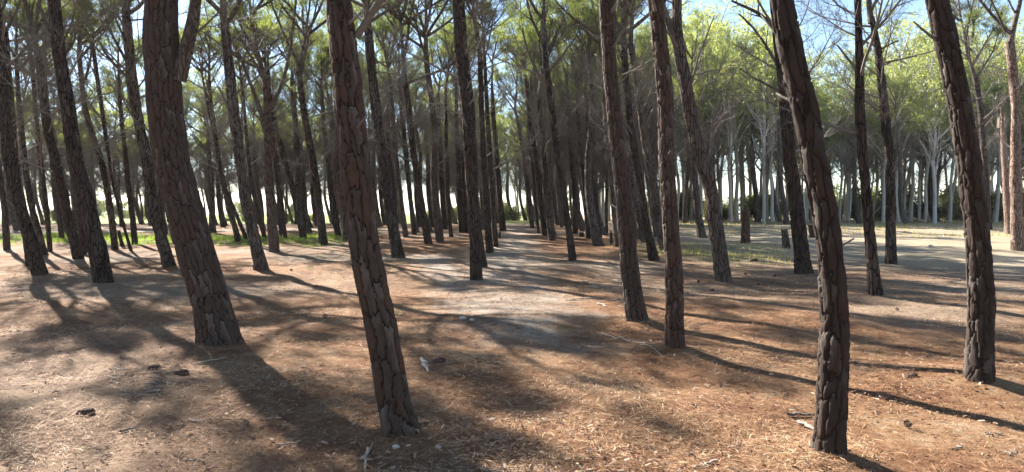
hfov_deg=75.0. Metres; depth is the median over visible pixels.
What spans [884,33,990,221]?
pale barked tree
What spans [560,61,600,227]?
pine tree
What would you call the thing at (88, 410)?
bark chunk
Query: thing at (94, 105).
pine tree
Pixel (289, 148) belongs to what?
pine tree
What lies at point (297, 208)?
pine tree
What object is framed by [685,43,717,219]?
pale barked tree
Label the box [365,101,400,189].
pine tree
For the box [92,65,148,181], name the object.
pine tree
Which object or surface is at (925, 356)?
bark chunk
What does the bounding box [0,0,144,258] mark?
pine tree
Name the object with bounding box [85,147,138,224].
pine tree
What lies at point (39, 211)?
pine tree
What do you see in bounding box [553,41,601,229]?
pine tree
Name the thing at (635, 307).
pine tree
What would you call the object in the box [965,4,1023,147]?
pale barked tree
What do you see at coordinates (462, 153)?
pine tree
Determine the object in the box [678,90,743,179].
pale barked tree
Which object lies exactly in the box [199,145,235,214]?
pine tree
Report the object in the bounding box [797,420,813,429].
fallen stick
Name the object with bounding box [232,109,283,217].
pine tree
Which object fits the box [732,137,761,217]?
pale barked tree
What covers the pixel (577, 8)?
pine tree
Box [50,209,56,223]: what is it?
shrub
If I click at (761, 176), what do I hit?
pale barked tree
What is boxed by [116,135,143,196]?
pine tree
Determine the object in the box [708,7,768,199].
pale barked tree
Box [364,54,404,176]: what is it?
pine tree
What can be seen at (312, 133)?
pine tree
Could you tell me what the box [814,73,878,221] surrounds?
pale barked tree
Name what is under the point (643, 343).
fallen stick
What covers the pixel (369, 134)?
pine tree
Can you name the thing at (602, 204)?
pale barked tree
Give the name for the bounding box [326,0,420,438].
pine tree
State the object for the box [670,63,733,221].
pale barked tree
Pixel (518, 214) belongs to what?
shrub
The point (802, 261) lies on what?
pine tree
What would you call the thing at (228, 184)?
pine tree
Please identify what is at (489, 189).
pine tree
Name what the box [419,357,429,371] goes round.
fallen stick
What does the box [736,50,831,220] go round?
pale barked tree
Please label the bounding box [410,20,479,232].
pine tree
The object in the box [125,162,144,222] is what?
pine tree
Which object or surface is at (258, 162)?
pine tree
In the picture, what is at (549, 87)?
pine tree
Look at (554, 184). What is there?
pine tree
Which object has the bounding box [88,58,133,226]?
pine tree
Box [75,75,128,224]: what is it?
pine tree
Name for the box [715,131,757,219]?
pale barked tree
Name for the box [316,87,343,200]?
pine tree
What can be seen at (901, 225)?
grass
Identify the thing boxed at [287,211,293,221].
shrub
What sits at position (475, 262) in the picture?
pine tree
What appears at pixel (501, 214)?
pine tree
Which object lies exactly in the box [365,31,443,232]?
pine tree
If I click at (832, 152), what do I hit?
pale barked tree
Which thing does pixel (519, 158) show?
pine tree
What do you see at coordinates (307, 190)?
pine tree
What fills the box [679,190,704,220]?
shrub
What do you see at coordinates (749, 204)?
shrub
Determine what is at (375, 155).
pine tree
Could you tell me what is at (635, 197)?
pine tree
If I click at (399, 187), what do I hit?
pine tree
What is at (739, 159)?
pale barked tree
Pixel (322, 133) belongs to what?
pine tree
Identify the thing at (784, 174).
pale barked tree
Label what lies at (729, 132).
pale barked tree
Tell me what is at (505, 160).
pine tree
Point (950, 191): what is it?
pale barked tree
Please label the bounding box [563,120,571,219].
pine tree
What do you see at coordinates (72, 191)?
pine tree
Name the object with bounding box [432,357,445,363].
bark chunk
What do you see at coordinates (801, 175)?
pale barked tree
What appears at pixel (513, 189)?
pale barked tree
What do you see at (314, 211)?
pine tree
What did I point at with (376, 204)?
pine tree
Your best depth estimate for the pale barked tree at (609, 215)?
69.59 m
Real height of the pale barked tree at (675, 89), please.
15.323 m
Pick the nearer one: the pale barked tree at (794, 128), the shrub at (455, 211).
the pale barked tree at (794, 128)
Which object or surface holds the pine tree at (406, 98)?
on the ground at (518, 239)
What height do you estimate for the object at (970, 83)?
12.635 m
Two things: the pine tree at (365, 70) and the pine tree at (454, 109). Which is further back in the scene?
the pine tree at (454, 109)
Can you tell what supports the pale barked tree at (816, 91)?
on the ground at (518, 239)
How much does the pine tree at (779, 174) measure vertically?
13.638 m
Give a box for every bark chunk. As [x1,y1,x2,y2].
[76,407,95,415]
[148,364,161,369]
[173,369,188,374]
[419,421,429,427]
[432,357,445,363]
[905,373,916,377]
[922,354,931,358]
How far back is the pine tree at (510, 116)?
37.88 m
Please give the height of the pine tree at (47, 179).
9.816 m
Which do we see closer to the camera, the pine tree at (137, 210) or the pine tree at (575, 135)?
the pine tree at (575, 135)
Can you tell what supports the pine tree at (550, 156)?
on the ground at (518, 239)
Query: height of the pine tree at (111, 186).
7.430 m
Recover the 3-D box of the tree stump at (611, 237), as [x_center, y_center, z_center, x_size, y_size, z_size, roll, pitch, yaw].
[3.946,0.111,26.499,0.153,0.634,0.148,0,2,0]
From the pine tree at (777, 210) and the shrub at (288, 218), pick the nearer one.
the pine tree at (777, 210)
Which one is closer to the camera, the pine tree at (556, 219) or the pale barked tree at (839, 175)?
the pine tree at (556, 219)
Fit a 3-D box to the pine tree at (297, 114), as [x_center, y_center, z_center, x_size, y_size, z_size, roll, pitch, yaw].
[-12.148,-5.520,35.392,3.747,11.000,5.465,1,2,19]
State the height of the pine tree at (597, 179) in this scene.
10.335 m
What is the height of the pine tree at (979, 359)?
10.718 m
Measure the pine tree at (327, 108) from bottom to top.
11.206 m
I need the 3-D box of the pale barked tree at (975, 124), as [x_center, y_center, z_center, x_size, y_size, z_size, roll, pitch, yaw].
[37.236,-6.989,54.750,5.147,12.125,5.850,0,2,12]
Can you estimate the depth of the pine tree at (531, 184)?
53.81 m
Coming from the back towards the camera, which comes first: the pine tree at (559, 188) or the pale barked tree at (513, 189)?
the pale barked tree at (513, 189)
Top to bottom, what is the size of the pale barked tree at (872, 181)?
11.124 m
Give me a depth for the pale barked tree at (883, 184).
52.00 m
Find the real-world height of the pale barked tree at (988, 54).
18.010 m
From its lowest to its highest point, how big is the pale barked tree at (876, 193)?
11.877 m
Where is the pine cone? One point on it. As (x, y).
(907, 423)
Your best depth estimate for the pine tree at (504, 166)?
73.06 m
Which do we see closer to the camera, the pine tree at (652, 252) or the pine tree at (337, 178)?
the pine tree at (652, 252)
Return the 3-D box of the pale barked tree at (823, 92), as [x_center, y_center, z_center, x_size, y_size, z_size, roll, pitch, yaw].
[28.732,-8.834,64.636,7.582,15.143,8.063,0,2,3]
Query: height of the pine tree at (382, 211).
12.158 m
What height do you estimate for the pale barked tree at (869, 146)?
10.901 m
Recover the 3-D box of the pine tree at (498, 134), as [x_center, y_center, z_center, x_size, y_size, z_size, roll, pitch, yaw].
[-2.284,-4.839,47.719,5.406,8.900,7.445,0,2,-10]
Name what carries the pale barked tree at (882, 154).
on the ground at (518, 239)
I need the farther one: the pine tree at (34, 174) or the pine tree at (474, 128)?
the pine tree at (34, 174)
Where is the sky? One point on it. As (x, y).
(916, 5)
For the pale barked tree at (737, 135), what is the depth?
64.19 m
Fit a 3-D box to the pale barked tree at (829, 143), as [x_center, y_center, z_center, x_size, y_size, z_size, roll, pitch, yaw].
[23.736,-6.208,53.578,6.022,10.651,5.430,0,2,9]
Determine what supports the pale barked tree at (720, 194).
on the ground at (518, 239)
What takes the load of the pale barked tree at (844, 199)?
on the ground at (518, 239)
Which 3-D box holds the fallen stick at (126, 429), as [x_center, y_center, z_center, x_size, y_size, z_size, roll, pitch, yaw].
[-2.890,1.460,5.040,0.135,0.024,0.032,-1,2,-36]
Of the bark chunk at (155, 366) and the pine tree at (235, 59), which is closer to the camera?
the bark chunk at (155, 366)
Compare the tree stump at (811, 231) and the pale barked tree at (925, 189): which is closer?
the tree stump at (811, 231)
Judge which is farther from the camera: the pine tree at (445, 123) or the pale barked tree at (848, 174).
the pale barked tree at (848, 174)
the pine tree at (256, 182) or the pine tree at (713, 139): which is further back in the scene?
the pine tree at (713, 139)
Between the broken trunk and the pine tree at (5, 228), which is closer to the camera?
the pine tree at (5, 228)
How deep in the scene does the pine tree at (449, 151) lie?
62.17 m
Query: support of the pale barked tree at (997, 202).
on the ground at (518, 239)
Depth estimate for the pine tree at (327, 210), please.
62.88 m
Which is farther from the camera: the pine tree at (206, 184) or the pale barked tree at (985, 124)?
the pale barked tree at (985, 124)
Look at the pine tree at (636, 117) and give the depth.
40.16 m
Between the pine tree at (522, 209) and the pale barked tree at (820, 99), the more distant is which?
the pine tree at (522, 209)
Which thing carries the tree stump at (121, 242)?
on the ground at (518, 239)
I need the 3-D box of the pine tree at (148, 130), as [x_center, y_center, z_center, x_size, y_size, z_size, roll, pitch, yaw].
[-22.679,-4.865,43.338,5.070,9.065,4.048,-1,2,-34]
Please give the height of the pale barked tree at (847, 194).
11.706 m
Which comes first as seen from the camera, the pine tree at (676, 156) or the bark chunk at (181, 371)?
the bark chunk at (181, 371)
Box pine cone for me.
[903,420,911,427]
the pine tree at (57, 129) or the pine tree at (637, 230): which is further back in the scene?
the pine tree at (57, 129)
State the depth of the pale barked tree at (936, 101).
49.28 m
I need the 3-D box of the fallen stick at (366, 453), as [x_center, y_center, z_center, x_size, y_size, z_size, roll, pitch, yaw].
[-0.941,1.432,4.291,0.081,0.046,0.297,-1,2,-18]
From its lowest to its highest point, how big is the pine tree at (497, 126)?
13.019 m
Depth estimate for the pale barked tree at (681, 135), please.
54.66 m
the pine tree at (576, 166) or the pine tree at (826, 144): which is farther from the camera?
the pine tree at (826, 144)
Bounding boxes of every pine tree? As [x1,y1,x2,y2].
[0,0,81,275]
[0,0,100,254]
[0,0,138,266]
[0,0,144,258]
[0,0,147,282]
[0,1,50,249]
[0,27,76,204]
[0,85,35,230]
[0,89,64,216]
[0,130,17,224]
[1,0,130,251]
[10,0,125,254]
[10,5,94,238]
[12,0,140,250]
[12,34,99,204]
[17,53,89,232]
[18,106,47,185]
[22,122,49,223]
[24,113,123,230]
[27,138,51,222]
[33,132,116,204]
[36,117,68,220]
[48,95,118,187]
[61,0,148,249]
[65,0,232,266]
[67,16,146,244]
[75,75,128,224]
[83,82,112,212]
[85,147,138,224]
[86,146,123,223]
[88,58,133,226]
[90,118,141,225]
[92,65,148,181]
[95,82,215,233]
[101,150,124,214]
[109,131,155,225]
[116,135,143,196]
[121,135,143,223]
[121,156,155,223]
[123,99,198,190]
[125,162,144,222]
[134,40,201,230]
[136,0,255,241]
[138,0,268,345]
[179,21,252,239]
[182,10,320,239]
[182,65,222,174]
[182,81,272,232]
[188,138,209,194]
[189,119,226,224]
[189,138,206,213]
[191,0,326,270]
[191,116,208,210]
[193,84,231,226]
[194,112,251,225]
[197,0,308,251]
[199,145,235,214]
[202,40,289,234]
[202,141,237,223]
[204,6,295,237]
[213,76,292,229]
[215,80,256,215]
[215,130,237,197]
[225,1,326,233]
[227,0,320,238]
[228,54,297,236]
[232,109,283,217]
[235,116,263,223]
[236,77,312,220]
[237,121,263,224]
[250,98,312,190]
[256,112,291,224]
[259,103,328,227]
[259,136,304,223]
[260,38,328,174]
[261,182,289,223]
[261,183,293,223]
[263,0,389,245]
[274,137,306,223]
[279,65,373,225]
[281,75,328,226]
[282,107,323,184]
[283,30,357,236]
[283,196,286,220]
[285,52,332,173]
[289,131,328,224]
[289,162,324,208]
[292,3,371,193]
[297,30,369,229]
[298,3,395,240]
[311,58,378,179]
[314,76,341,184]
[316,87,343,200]
[317,155,331,222]
[318,0,494,279]
[320,149,331,223]
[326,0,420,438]
[351,0,454,257]
[355,0,422,236]
[356,25,400,175]
[360,44,400,227]
[361,6,439,226]
[363,0,501,243]
[363,73,402,226]
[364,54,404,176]
[364,92,386,224]
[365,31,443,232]
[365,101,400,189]
[366,12,448,234]
[367,78,402,188]
[370,85,433,226]
[371,0,477,242]
[372,114,412,222]
[376,68,422,223]
[376,151,412,223]
[390,67,443,230]
[392,73,452,227]
[398,106,425,223]
[403,0,477,236]
[408,89,454,203]
[409,140,452,193]
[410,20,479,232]
[416,136,460,223]
[417,32,479,228]
[418,115,451,221]
[420,0,548,246]
[421,80,454,217]
[423,95,457,223]
[426,20,501,232]
[426,45,496,172]
[431,0,539,252]
[436,14,503,232]
[440,76,460,201]
[442,28,491,229]
[442,89,489,188]
[444,0,601,260]
[447,19,528,230]
[449,109,459,224]
[450,109,518,219]
[452,0,507,266]
[472,14,553,235]
[475,101,517,172]
[478,141,520,222]
[479,125,497,220]
[487,36,534,227]
[488,93,515,215]
[489,20,562,214]
[491,0,581,233]
[491,119,518,217]
[492,28,567,232]
[495,0,596,240]
[497,110,516,220]
[498,132,513,192]
[500,96,533,219]
[501,129,530,213]
[503,125,527,220]
[504,138,534,221]
[508,60,596,182]
[509,93,548,224]
[509,117,530,223]
[515,102,529,191]
[515,109,558,224]
[516,74,564,194]
[517,27,584,237]
[520,101,577,225]
[523,0,641,245]
[529,116,567,212]
[535,10,627,238]
[539,0,633,235]
[539,71,627,194]
[545,0,687,250]
[547,69,601,230]
[548,0,639,246]
[548,18,584,233]
[549,51,583,226]
[552,65,572,225]
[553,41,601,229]
[557,49,607,234]
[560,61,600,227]
[562,40,602,164]
[562,75,601,210]
[563,0,694,260]
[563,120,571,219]
[573,0,657,238]
[575,27,636,232]
[577,0,675,242]
[595,0,668,321]
[595,52,656,170]
[595,116,605,203]
[598,19,684,214]
[601,52,656,165]
[603,35,702,236]
[621,40,689,188]
[630,0,757,281]
[635,27,685,225]
[637,19,703,172]
[642,84,684,205]
[642,119,682,225]
[647,0,685,347]
[655,7,768,237]
[658,39,729,222]
[677,27,757,176]
[678,83,744,222]
[679,106,733,187]
[704,0,918,295]
[705,0,869,273]
[721,26,797,222]
[732,42,797,221]
[745,44,798,223]
[761,0,853,456]
[794,0,934,264]
[801,110,857,188]
[822,41,901,223]
[834,93,905,221]
[870,59,948,223]
[874,128,908,184]
[893,102,956,221]
[901,123,955,219]
[913,0,996,383]
[924,0,1023,229]
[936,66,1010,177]
[968,0,1023,250]
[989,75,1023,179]
[992,87,1023,172]
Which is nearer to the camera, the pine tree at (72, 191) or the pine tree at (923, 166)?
the pine tree at (72, 191)
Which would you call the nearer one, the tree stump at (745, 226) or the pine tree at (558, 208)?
the tree stump at (745, 226)
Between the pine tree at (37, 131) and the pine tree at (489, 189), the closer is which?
the pine tree at (37, 131)
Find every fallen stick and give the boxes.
[119,426,139,431]
[192,357,226,364]
[277,441,297,446]
[359,447,372,470]
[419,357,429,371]
[601,333,630,340]
[627,340,660,354]
[693,459,717,466]
[787,412,814,415]
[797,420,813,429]
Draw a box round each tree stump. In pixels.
[116,229,124,246]
[609,231,612,243]
[740,208,750,242]
[781,229,790,247]
[807,224,814,237]
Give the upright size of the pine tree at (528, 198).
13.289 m
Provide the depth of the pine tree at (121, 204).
62.54 m
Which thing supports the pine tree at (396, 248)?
on the ground at (518, 239)
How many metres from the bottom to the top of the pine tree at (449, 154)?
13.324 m
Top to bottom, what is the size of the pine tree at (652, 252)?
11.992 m
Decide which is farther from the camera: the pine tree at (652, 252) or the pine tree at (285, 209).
the pine tree at (285, 209)
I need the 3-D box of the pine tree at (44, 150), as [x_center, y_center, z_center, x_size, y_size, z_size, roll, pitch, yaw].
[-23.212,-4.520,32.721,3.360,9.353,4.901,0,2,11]
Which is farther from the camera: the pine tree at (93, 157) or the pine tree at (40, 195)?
the pine tree at (40, 195)
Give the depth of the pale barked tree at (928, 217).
57.32 m
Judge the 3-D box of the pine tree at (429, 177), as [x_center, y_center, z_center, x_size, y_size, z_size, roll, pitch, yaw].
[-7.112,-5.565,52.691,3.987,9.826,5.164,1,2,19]
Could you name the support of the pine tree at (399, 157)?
on the ground at (518, 239)
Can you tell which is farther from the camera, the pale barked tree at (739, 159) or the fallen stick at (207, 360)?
the pale barked tree at (739, 159)
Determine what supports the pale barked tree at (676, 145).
on the ground at (518, 239)
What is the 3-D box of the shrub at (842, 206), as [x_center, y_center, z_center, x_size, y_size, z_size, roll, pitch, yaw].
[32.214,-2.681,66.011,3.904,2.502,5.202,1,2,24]
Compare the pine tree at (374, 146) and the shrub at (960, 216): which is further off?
the shrub at (960, 216)
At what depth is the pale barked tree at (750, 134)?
58.22 m
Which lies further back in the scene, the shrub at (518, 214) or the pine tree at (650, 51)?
the shrub at (518, 214)
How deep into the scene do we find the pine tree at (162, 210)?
33.38 m
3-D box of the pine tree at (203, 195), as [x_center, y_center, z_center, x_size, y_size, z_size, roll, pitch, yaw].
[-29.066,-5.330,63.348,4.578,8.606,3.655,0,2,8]
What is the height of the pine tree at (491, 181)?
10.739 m
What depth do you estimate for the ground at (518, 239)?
7.71 m
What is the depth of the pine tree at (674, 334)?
7.52 m
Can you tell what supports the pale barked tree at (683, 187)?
on the ground at (518, 239)
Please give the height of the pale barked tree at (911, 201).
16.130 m
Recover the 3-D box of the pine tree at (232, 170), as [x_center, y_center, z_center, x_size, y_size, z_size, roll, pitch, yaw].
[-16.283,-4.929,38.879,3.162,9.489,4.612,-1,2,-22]
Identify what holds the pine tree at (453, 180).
on the ground at (518, 239)
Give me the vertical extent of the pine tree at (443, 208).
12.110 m
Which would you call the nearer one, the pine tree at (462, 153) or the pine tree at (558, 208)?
the pine tree at (462, 153)
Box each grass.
[0,232,383,246]
[609,220,1010,237]
[611,240,815,265]
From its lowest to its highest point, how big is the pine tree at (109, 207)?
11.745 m
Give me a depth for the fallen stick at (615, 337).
8.70 m
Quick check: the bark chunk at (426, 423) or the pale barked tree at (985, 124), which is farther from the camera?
the pale barked tree at (985, 124)
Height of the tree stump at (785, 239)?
0.822 m
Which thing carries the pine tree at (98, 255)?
on the ground at (518, 239)
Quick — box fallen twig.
[184,458,204,462]
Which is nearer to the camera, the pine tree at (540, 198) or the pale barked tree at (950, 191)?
the pine tree at (540, 198)
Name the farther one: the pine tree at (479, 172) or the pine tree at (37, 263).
the pine tree at (479, 172)
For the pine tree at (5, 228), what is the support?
on the ground at (518, 239)
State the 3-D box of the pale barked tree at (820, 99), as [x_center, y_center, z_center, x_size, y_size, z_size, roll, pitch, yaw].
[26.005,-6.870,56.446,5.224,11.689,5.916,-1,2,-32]
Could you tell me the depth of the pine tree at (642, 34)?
31.68 m
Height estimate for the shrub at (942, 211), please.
2.141 m
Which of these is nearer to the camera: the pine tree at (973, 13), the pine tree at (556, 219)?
the pine tree at (973, 13)
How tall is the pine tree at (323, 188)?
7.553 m
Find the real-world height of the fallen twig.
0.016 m
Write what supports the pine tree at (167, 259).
on the ground at (518, 239)
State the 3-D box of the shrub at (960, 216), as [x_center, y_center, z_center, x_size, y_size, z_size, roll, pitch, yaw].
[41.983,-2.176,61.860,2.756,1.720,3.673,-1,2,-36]
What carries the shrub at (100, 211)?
on the ground at (518, 239)
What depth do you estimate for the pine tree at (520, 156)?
61.74 m
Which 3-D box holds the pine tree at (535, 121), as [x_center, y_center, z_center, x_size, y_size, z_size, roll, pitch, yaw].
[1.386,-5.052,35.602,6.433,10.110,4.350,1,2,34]
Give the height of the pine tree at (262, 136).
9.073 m
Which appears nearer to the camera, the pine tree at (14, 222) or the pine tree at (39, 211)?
the pine tree at (14, 222)
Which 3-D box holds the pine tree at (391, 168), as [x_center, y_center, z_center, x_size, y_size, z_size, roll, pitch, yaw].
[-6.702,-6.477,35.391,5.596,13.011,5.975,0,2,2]
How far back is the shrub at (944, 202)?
61.99 m
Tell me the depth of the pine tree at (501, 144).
65.12 m
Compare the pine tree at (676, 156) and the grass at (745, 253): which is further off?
the pine tree at (676, 156)
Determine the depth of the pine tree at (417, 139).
36.97 m
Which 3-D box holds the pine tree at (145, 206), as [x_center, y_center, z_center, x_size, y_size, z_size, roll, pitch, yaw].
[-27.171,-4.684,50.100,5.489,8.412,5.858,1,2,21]
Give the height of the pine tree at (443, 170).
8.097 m
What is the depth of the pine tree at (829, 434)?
4.33 m
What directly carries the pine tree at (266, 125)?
on the ground at (518, 239)
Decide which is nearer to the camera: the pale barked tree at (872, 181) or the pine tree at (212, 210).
the pine tree at (212, 210)
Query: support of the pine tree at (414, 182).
on the ground at (518, 239)
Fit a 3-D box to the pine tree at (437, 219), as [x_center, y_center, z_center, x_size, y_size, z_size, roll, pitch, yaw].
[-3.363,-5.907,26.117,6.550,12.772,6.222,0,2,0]
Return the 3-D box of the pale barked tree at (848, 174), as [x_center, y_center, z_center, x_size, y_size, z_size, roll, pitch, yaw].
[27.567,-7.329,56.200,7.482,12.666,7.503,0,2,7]
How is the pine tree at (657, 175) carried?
on the ground at (518, 239)
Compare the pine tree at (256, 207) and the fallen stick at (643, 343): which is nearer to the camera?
the fallen stick at (643, 343)
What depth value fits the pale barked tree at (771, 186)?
52.72 m
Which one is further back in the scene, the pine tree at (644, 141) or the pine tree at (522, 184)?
the pine tree at (522, 184)
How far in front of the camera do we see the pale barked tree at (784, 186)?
67.05 m
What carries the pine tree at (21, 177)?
on the ground at (518, 239)
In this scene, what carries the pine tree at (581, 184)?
on the ground at (518, 239)
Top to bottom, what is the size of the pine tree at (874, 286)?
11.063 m
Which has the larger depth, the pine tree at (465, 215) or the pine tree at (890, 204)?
the pine tree at (465, 215)
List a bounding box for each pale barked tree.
[499,133,519,219]
[503,159,517,206]
[553,36,620,216]
[595,57,618,222]
[604,172,610,220]
[633,28,728,219]
[634,14,732,220]
[649,104,685,221]
[656,87,689,161]
[658,131,677,213]
[666,0,761,211]
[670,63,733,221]
[672,28,744,220]
[675,20,760,221]
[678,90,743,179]
[682,0,807,220]
[685,20,765,214]
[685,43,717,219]
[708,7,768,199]
[712,41,764,219]
[715,23,773,201]
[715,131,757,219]
[719,29,780,221]
[725,27,831,223]
[725,54,759,219]
[726,80,760,208]
[728,76,776,163]
[730,24,832,220]
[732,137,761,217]
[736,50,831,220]
[736,71,816,217]
[757,25,845,213]
[772,157,785,218]
[774,92,851,219]
[774,133,801,208]
[776,81,848,152]
[776,85,836,214]
[777,82,830,180]
[777,154,803,193]
[783,80,822,196]
[794,95,853,221]
[796,142,835,220]
[799,69,849,219]
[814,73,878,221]
[816,71,880,220]
[817,77,865,220]
[824,48,928,221]
[824,69,893,220]
[827,89,896,219]
[829,118,874,220]
[836,52,927,207]
[839,20,930,187]
[840,101,881,174]
[846,92,910,219]
[852,0,983,222]
[866,23,987,220]
[868,99,909,177]
[870,161,879,193]
[875,23,982,221]
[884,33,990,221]
[889,40,988,223]
[890,47,973,220]
[901,126,909,220]
[901,157,910,198]
[905,48,998,221]
[909,26,984,220]
[925,55,951,207]
[927,39,1023,213]
[932,26,1023,222]
[938,80,1007,164]
[940,50,1023,219]
[940,83,1008,160]
[942,63,1023,165]
[943,80,983,194]
[962,31,1023,70]
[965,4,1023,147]
[980,36,1023,136]
[984,50,1022,219]
[988,109,1009,188]
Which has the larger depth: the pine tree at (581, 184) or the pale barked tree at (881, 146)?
the pale barked tree at (881, 146)
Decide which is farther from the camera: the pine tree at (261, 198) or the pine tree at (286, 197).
the pine tree at (286, 197)
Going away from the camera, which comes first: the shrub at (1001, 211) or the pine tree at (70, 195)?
the pine tree at (70, 195)
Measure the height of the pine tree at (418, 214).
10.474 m
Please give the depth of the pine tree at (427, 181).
41.59 m
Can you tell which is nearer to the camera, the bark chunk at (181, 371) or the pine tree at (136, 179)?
the bark chunk at (181, 371)
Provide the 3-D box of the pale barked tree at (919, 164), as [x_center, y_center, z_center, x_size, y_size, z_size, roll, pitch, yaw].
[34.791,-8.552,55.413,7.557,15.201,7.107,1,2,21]
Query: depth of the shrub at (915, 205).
60.31 m
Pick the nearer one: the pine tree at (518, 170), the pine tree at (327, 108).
the pine tree at (327, 108)
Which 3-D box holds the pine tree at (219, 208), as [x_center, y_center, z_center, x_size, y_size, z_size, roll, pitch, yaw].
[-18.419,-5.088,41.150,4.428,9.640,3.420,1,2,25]
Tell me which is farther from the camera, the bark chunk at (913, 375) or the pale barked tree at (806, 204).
the pale barked tree at (806, 204)
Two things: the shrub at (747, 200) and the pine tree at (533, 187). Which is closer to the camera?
the pine tree at (533, 187)
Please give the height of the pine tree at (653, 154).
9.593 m
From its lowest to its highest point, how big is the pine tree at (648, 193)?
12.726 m
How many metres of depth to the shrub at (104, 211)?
130.17 m
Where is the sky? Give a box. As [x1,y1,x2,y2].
[0,0,1023,212]
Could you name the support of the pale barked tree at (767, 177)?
on the ground at (518, 239)
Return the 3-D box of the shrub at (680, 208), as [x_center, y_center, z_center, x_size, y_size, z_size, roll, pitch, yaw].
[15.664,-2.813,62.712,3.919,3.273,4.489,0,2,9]
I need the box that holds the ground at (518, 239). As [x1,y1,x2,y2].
[0,213,1023,471]
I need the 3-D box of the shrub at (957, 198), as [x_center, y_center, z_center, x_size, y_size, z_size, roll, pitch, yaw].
[41.451,-2.602,59.871,4.274,2.804,5.695,0,2,-7]
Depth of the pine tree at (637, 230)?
29.67 m
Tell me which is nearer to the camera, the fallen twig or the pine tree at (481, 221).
the fallen twig
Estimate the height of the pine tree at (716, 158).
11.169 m
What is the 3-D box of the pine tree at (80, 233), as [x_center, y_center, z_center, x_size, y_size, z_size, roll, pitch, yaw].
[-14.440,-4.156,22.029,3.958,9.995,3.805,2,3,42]
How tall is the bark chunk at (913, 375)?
0.067 m
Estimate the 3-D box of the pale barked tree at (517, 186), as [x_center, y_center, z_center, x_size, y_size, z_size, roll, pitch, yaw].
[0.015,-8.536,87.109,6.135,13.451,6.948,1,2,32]
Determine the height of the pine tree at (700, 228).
10.638 m
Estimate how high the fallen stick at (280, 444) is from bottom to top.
0.025 m
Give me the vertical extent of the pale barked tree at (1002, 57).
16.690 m
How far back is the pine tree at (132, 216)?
26.21 m
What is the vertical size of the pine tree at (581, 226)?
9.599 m
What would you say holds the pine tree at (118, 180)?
on the ground at (518, 239)
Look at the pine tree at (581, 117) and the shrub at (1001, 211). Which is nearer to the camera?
the pine tree at (581, 117)
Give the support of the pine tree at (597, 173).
on the ground at (518, 239)
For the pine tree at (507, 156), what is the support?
on the ground at (518, 239)
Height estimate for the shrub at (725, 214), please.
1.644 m
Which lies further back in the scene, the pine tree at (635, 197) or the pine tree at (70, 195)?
the pine tree at (70, 195)
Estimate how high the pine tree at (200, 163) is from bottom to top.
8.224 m
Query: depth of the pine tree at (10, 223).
51.39 m
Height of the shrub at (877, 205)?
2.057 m
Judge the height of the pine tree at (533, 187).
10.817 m
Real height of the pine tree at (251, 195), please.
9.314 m
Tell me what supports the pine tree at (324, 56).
on the ground at (518, 239)
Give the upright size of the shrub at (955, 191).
3.876 m
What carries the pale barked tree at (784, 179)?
on the ground at (518, 239)
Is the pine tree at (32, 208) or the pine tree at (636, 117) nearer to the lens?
the pine tree at (32, 208)
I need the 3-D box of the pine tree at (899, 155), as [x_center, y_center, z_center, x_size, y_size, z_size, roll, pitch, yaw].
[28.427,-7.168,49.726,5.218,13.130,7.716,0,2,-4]
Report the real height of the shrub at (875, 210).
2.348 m
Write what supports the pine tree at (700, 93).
on the ground at (518, 239)
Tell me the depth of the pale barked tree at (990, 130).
53.73 m
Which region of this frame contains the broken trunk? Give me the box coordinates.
[997,108,1009,233]
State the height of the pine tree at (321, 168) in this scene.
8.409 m
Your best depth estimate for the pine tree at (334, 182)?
35.91 m
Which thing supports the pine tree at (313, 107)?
on the ground at (518, 239)
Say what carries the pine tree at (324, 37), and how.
on the ground at (518, 239)
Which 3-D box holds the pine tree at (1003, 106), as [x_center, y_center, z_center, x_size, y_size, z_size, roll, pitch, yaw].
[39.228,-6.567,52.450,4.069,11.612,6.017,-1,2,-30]
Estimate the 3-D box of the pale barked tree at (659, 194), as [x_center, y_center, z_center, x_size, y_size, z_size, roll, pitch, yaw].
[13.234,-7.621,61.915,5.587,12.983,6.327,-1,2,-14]
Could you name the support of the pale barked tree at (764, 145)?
on the ground at (518, 239)
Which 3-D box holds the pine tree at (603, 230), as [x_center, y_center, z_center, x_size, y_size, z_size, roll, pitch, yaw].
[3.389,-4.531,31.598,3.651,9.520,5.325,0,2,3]
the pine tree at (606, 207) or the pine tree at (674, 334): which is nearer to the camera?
the pine tree at (674, 334)
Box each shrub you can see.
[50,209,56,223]
[96,195,106,217]
[97,202,105,217]
[99,199,129,218]
[127,205,146,219]
[224,200,242,217]
[287,203,293,215]
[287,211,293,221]
[452,205,457,220]
[503,203,510,218]
[505,206,526,220]
[679,189,693,219]
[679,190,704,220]
[703,201,739,217]
[722,205,739,219]
[723,189,788,219]
[744,196,788,219]
[803,183,842,198]
[836,197,854,218]
[838,180,881,218]
[859,199,880,219]
[874,201,908,220]
[876,183,923,220]
[913,204,961,220]
[939,183,956,203]
[939,185,994,218]
[939,192,1002,218]
[939,198,960,220]
[947,205,961,220]
[998,194,1023,220]
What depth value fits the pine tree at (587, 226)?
29.18 m
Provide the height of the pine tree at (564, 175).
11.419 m
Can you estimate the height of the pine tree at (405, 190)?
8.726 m
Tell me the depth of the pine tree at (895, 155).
57.56 m
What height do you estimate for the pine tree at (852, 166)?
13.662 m
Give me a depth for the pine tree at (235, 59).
33.17 m
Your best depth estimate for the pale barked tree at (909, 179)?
62.88 m
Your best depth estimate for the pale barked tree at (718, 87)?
50.57 m

